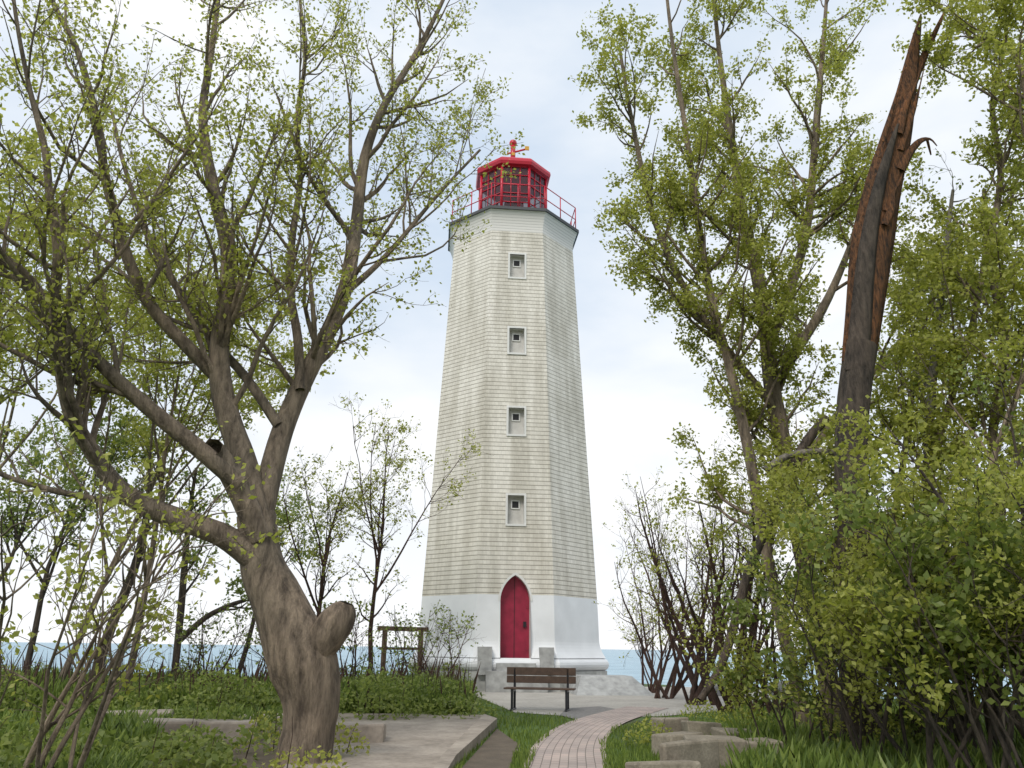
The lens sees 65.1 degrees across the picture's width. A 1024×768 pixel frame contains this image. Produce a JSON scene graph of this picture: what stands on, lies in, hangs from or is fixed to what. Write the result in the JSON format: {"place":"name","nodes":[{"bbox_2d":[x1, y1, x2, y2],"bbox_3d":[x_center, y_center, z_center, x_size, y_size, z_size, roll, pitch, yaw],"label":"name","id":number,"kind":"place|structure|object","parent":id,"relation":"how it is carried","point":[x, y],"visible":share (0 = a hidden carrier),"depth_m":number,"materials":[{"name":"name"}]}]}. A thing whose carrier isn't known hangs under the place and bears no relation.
{"place":"outdoors","nodes":[
{"label":"outdoors","id":0,"kind":"place"},
{"bbox_2d":[108,675,788,766],"bbox_3d":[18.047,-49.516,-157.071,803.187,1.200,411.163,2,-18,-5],"label":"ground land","id":1,"kind":"structure","parent":0,"point":[626,723],"depth_m":15.04,"materials":[{"name":"green plant"}]},
{"bbox_2d":[0,414,120,581],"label":"tree","id":2,"kind":"object","parent":1,"relation":"on","point":[32,461],"depth_m":24.35,"materials":[{"name":"green plant"}]},
{"bbox_2d":[0,193,158,467],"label":"tree","id":3,"kind":"object","parent":1,"relation":"on","point":[31,350],"depth_m":19.08,"materials":[{"name":"green plant"}]},
{"bbox_2d":[0,404,161,673],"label":"tree","id":4,"kind":"object","parent":1,"relation":"on","point":[76,487],"depth_m":21.18,"materials":[{"name":"green plant"}]},
{"bbox_2d":[0,49,182,404],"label":"tree","id":5,"kind":"object","parent":1,"relation":"on","point":[28,140],"depth_m":16.06,"materials":[{"name":"green plant"}]},
{"bbox_2d":[0,700,282,767],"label":"ground cover","id":6,"kind":"object","parent":1,"relation":"on","point":[128,723],"visible":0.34,"depth_m":10.33,"materials":[{"name":"green plant"}]},
{"bbox_2d":[0,415,304,767],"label":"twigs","id":7,"kind":"object","parent":1,"relation":"on","point":[48,723],"depth_m":7.08,"materials":[{"name":"green plant"}]},
{"bbox_2d":[94,412,253,678],"bbox_3d":[-9.242,4.697,22.726,5.297,8.169,3.254,2,-18,-5],"label":"leaning tree","id":8,"kind":"object","parent":1,"relation":"on","point":[179,618],"depth_m":22.36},
{"bbox_2d":[65,212,286,693],"bbox_3d":[-7.186,1.141,16.882,4.738,10.852,5.678,2,-18,-5],"label":"tree","id":9,"kind":"object","parent":1,"relation":"on","point":[192,336],"depth_m":17.13,"materials":[{"name":"green plant"}]},
{"bbox_2d":[29,246,335,681],"bbox_3d":[-7.918,1.601,19.424,6.517,11.568,5.137,2,-18,-5],"label":"tree","id":10,"kind":"object","parent":1,"relation":"on","point":[290,356],"depth_m":19.69,"materials":[{"name":"green plant"}]},
{"bbox_2d":[168,592,259,682],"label":"shrub","id":11,"kind":"object","parent":1,"relation":"on","point":[219,660],"depth_m":19.11,"materials":[{"name":"green plant"}]},
{"bbox_2d":[147,729,280,767],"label":"dirt patch","id":12,"kind":"object","parent":1,"relation":"on","point":[263,758],"visible":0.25,"depth_m":9.86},
{"bbox_2d":[0,664,477,714],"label":"tall weeds","id":13,"kind":"object","parent":1,"relation":"on","point":[58,687],"visible":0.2,"depth_m":16.05,"materials":[{"name":"green plant"}]},
{"bbox_2d":[1,647,480,708],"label":"dry stalks","id":14,"kind":"object","parent":1,"relation":"on","point":[258,669],"visible":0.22,"depth_m":17.40,"materials":[{"name":"plant"}]},
{"bbox_2d":[106,709,386,742],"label":"foundation blocks","id":15,"kind":"structure","parent":1,"relation":"on","point":[373,732],"depth_m":11.06,"materials":[{"name":"grey concrete"}]},
{"bbox_2d":[0,628,501,767],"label":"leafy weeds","id":16,"kind":"object","parent":1,"relation":"on","point":[219,754],"depth_m":14.10,"materials":[{"name":"green plant"}]},
{"bbox_2d":[0,0,524,767],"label":"tree","id":17,"kind":"object","parent":1,"relation":"on","point":[302,642],"depth_m":10.76,"materials":[{"name":"green plant"}]},
{"bbox_2d":[223,466,337,672],"bbox_3d":[-7.623,6.060,26.252,3.912,7.376,3.612,2,-18,-5],"label":"tree","id":18,"kind":"object","parent":1,"relation":"on","point":[282,521],"depth_m":26.12,"materials":[{"name":"green plant"}]},
{"bbox_2d":[236,591,331,676],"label":"shrub","id":19,"kind":"object","parent":1,"relation":"on","point":[324,607],"depth_m":20.19,"materials":[{"name":"green plant"}]},
{"bbox_2d":[275,446,378,616],"bbox_3d":[-5.269,4.771,21.201,3.567,6.706,3.762,2,-18,-5],"label":"tree","id":20,"kind":"object","parent":1,"relation":"on","point":[323,581],"depth_m":21.36,"materials":[{"name":"green plant"}]},
{"bbox_2d":[335,590,393,679],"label":"shrub","id":21,"kind":"object","parent":1,"relation":"on","point":[353,652],"depth_m":19.87,"materials":[{"name":"green plant"}]},
{"bbox_2d":[284,713,481,767],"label":"old slab","id":22,"kind":"structure","parent":1,"relation":"on","point":[422,741],"depth_m":10.89,"materials":[{"name":"grey concrete"}]},
{"bbox_2d":[377,626,428,675],"bbox_3d":[-3.555,8.849,25.911,1.925,1.920,0.120,16,-24,-39],"label":"timber frame","id":23,"kind":"object","parent":1,"relation":"on","point":[386,649],"visible":0.54,"depth_m":25.81,"materials":[{"name":"brown wood"}]},
{"bbox_2d":[315,391,493,674],"bbox_3d":[-3.172,4.671,23.694,5.435,8.489,4.108,2,-18,-5],"label":"tree","id":24,"kind":"object","parent":1,"relation":"on","point":[378,548],"depth_m":23.90,"materials":[{"name":"green plant"}]},
{"bbox_2d":[373,600,459,674],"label":"shrub","id":25,"kind":"object","parent":1,"relation":"on","point":[400,643],"depth_m":23.92,"materials":[{"name":"green plant"}]},
{"bbox_2d":[391,603,483,677],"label":"shrub","id":26,"kind":"object","parent":1,"relation":"on","point":[440,643],"depth_m":22.90,"materials":[{"name":"green plant"}]},
{"bbox_2d":[434,714,496,767],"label":"slab kerb","id":27,"kind":"structure","parent":1,"relation":"on","point":[477,731],"depth_m":10.65,"materials":[{"name":"grey concrete"}]},
{"bbox_2d":[462,729,519,767],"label":"dirt strip","id":28,"kind":"object","parent":1,"relation":"on","point":[496,749],"visible":1,"depth_m":10.33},
{"bbox_2d":[233,689,773,767],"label":"leafy weeds","id":29,"kind":"object","parent":1,"relation":"on","point":[273,763],"depth_m":10.10,"materials":[{"name":"green plant"}]},
{"bbox_2d":[27,697,1008,767],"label":"lawn grass","id":30,"kind":"structure","parent":1,"relation":"on","point":[521,756],"depth_m":11.74,"materials":[{"name":"green plant"}]},
{"bbox_2d":[409,205,654,695],"bbox_3d":[0.280,2.150,29.949,7.390,17.860,8.615,2,-18,-5],"label":"lighthouse","id":31,"kind":"object","parent":1,"relation":"on","point":[509,562],"visible":0.9,"depth_m":28.07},
{"bbox_2d":[452,139,575,227],"bbox_3d":[0.022,-8.371,34.345,5.091,4.870,5.092,2,-18,-5],"label":"lantern","id":32,"kind":"object","parent":31,"relation":"on","point":[527,186],"visible":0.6,"depth_m":33.04,"materials":[{"name":"red paint"}]},
{"bbox_2d":[476,687,791,716],"bbox_3d":[4.761,8.917,22.779,11.789,0.001,13.889,2,-18,-5],"label":"concrete apron","id":33,"kind":"object","parent":1,"relation":"on","point":[552,703],"visible":0.33,"depth_m":20.52,"materials":[{"name":"grey concrete"}]},
{"bbox_2d":[504,667,575,711],"bbox_3d":[0.618,6.714,17.650,1.550,0.880,0.620,-2,-18,8],"label":"park bench","id":34,"kind":"object","parent":33,"relation":"on","point":[561,675],"visible":0.97,"depth_m":17.87,"materials":[{"name":"brown wood"}]},
{"bbox_2d":[560,706,612,718],"bbox_3d":[1.751,6.926,16.863,1.386,0.001,4.410,-2,-18,7],"label":"gravel patch","id":35,"kind":"object","parent":33,"relation":"on","point":[577,712],"visible":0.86,"depth_m":17.28,"materials":[{"name":"grey gravel"}]},
{"bbox_2d":[608,569,694,692],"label":"twig bush","id":36,"kind":"object","parent":33,"relation":"on","point":[652,688],"depth_m":25.58,"materials":[{"name":"brown plant"}]},
{"bbox_2d":[594,509,767,698],"bbox_3d":[4.757,6.023,22.601,5.034,5.481,5.558,2,-18,-5],"label":"twig bush","id":37,"kind":"object","parent":33,"relation":"on","point":[676,688],"depth_m":22.73,"materials":[{"name":"brown plant"}]},
{"bbox_2d":[612,436,751,704],"bbox_3d":[4.354,5.043,21.105,4.431,6.433,5.238,-7,-20,22],"label":"twig bush","id":38,"kind":"object","parent":1,"relation":"on","point":[696,689],"depth_m":20.61,"materials":[{"name":"brown plant"}]},
{"bbox_2d":[625,717,782,767],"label":"stone blocks","id":39,"kind":"structure","parent":1,"relation":"on","point":[686,743],"depth_m":9.33,"materials":[{"name":"grey stone"}]},
{"bbox_2d":[621,432,817,712],"bbox_3d":[4.880,4.233,17.858,4.989,5.919,4.257,15,-23,-37],"label":"twig bush","id":40,"kind":"object","parent":1,"relation":"on","point":[713,692],"depth_m":17.80,"materials":[{"name":"brown plant"}]},
{"bbox_2d":[599,0,868,727],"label":"tree","id":41,"kind":"object","parent":1,"relation":"on","point":[743,255],"depth_m":15.50,"materials":[{"name":"green plant"}]},
{"bbox_2d":[689,682,791,696],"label":"shore rocks","id":42,"kind":"object","parent":1,"relation":"on","point":[718,691],"visible":0.04,"depth_m":24.17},
{"bbox_2d":[678,476,819,717],"bbox_3d":[4.862,4.247,16.075,3.091,4.769,4.432,-5,-19,18],"label":"twig bush","id":43,"kind":"object","parent":1,"relation":"on","point":[773,641],"depth_m":16.04,"materials":[{"name":"brown plant"}]},
{"bbox_2d":[697,415,829,701],"bbox_3d":[4.191,2.694,13.178,2.806,4.721,0.216,5,-19,-12],"label":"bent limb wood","id":44,"kind":"object","parent":1,"relation":"on","point":[809,438],"visible":0.56,"depth_m":12.92,"materials":[{"name":"brown plant"}]},
{"bbox_2d":[677,609,907,748],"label":"shrub","id":45,"kind":"object","parent":1,"relation":"on","point":[738,665],"depth_m":10.79,"materials":[{"name":"green plant"}]},
{"bbox_2d":[568,0,1022,723],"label":"tree","id":46,"kind":"object","parent":1,"relation":"on","point":[792,307],"depth_m":16.60,"materials":[{"name":"green plant"}]},
{"bbox_2d":[708,548,949,752],"bbox_3d":[4.061,3.435,10.272,2.990,2.653,2.274,-4,-19,15],"label":"shrub","id":47,"kind":"object","parent":1,"relation":"on","point":[807,698],"depth_m":10.44,"materials":[{"name":"green plant"}]},
{"bbox_2d":[805,619,898,711],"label":"shrub","id":48,"kind":"object","parent":1,"relation":"on","point":[884,697],"depth_m":14.40,"materials":[{"name":"green plant"}]},
{"bbox_2d":[723,478,999,762],"bbox_3d":[3.976,2.694,9.276,3.251,3.414,3.134,2,-18,-5],"label":"shrub","id":49,"kind":"object","parent":1,"relation":"on","point":[797,599],"depth_m":9.15,"materials":[{"name":"green plant"}]},
{"bbox_2d":[834,124,898,744],"bbox_3d":[5.421,0.213,12.060,2.046,9.634,0.475,1,-18,-1],"label":"broken trunk wood","id":50,"kind":"object","parent":1,"relation":"on","point":[857,373],"visible":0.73,"depth_m":12.10,"materials":[{"name":"brown plant"}]},
{"bbox_2d":[842,3,948,363],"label":"broken trunk splinters","id":51,"kind":"object","parent":50,"relation":"attached to","point":[902,111],"visible":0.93,"depth_m":13.24,"materials":[{"name":"brown wood"}]},
{"bbox_2d":[753,525,980,733],"bbox_3d":[5.634,3.615,12.322,3.702,3.626,3.405,-5,-19,17],"label":"shrub","id":52,"kind":"object","parent":1,"relation":"on","point":[778,569],"depth_m":12.52,"materials":[{"name":"green plant"}]},
{"bbox_2d":[722,693,1023,767],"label":"ground cover","id":53,"kind":"object","parent":1,"relation":"on","point":[798,750],"visible":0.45,"depth_m":8.82,"materials":[{"name":"green plant"}]},
{"bbox_2d":[763,148,987,716],"bbox_3d":[6.515,0.531,13.545,4.403,10.027,1.452,-7,-20,21],"label":"trunk","id":54,"kind":"object","parent":1,"relation":"on","point":[785,456],"depth_m":13.49,"materials":[{"name":"brown wood"}]},
{"bbox_2d":[735,442,1019,731],"bbox_3d":[6.427,3.417,13.605,5.017,4.825,3.967,2,-18,-5],"label":"shrub","id":55,"kind":"object","parent":1,"relation":"on","point":[816,460],"depth_m":13.82,"materials":[{"name":"green plant"}]},
{"bbox_2d":[739,439,1023,742],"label":"shrub","id":56,"kind":"object","parent":1,"relation":"on","point":[801,476],"depth_m":11.66,"materials":[{"name":"green plant"}]},
{"bbox_2d":[741,397,1022,752],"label":"shrub","id":57,"kind":"object","parent":1,"relation":"on","point":[915,433],"depth_m":9.98,"materials":[{"name":"green plant"}]},
{"bbox_2d":[776,355,1023,738],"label":"shrub","id":58,"kind":"object","parent":1,"relation":"on","point":[976,382],"depth_m":9.69,"materials":[{"name":"green plant"}]},
{"bbox_2d":[780,458,1023,767],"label":"shrub","id":59,"kind":"object","parent":1,"relation":"on","point":[919,568],"depth_m":7.77,"materials":[{"name":"green plant"}]},
{"bbox_2d":[800,438,1023,767],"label":"shrub","id":60,"kind":"object","parent":1,"relation":"on","point":[841,604],"depth_m":7.81,"materials":[{"name":"green plant"}]},
{"bbox_2d":[802,0,1023,739],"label":"tree","id":61,"kind":"object","parent":1,"relation":"on","point":[959,298],"depth_m":13.30,"materials":[{"name":"green plant"}]},
{"bbox_2d":[803,376,1023,738],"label":"shrub","id":62,"kind":"object","parent":1,"relation":"on","point":[898,401],"depth_m":12.61,"materials":[{"name":"green plant"}]},
{"bbox_2d":[817,395,1023,639],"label":"shrub","id":63,"kind":"object","parent":1,"relation":"on","point":[922,495],"depth_m":9.25,"materials":[{"name":"green plant"}]},
{"bbox_2d":[911,418,1023,664],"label":"shrub","id":64,"kind":"object","parent":1,"relation":"on","point":[1020,490],"depth_m":7.53,"materials":[{"name":"green plant"}]},
{"bbox_2d":[1,642,1012,701],"bbox_3d":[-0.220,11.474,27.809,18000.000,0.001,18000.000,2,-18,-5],"label":"lake water","id":65,"kind":"structure","parent":0,"point":[631,666],"depth_m":147.68,"materials":[{"name":"blue liquid"}]},
{"bbox_2d":[0,0,1023,650],"label":"sky","id":66,"kind":"structure","parent":0,"point":[638,385],"materials":[{"name":"white"}]},
{"bbox_2d":[524,706,666,767],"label":"brick path","id":67,"kind":"structure","parent":0,"point":[574,744],"depth_m":11.75,"materials":[{"name":"grey brick"}]}
]}

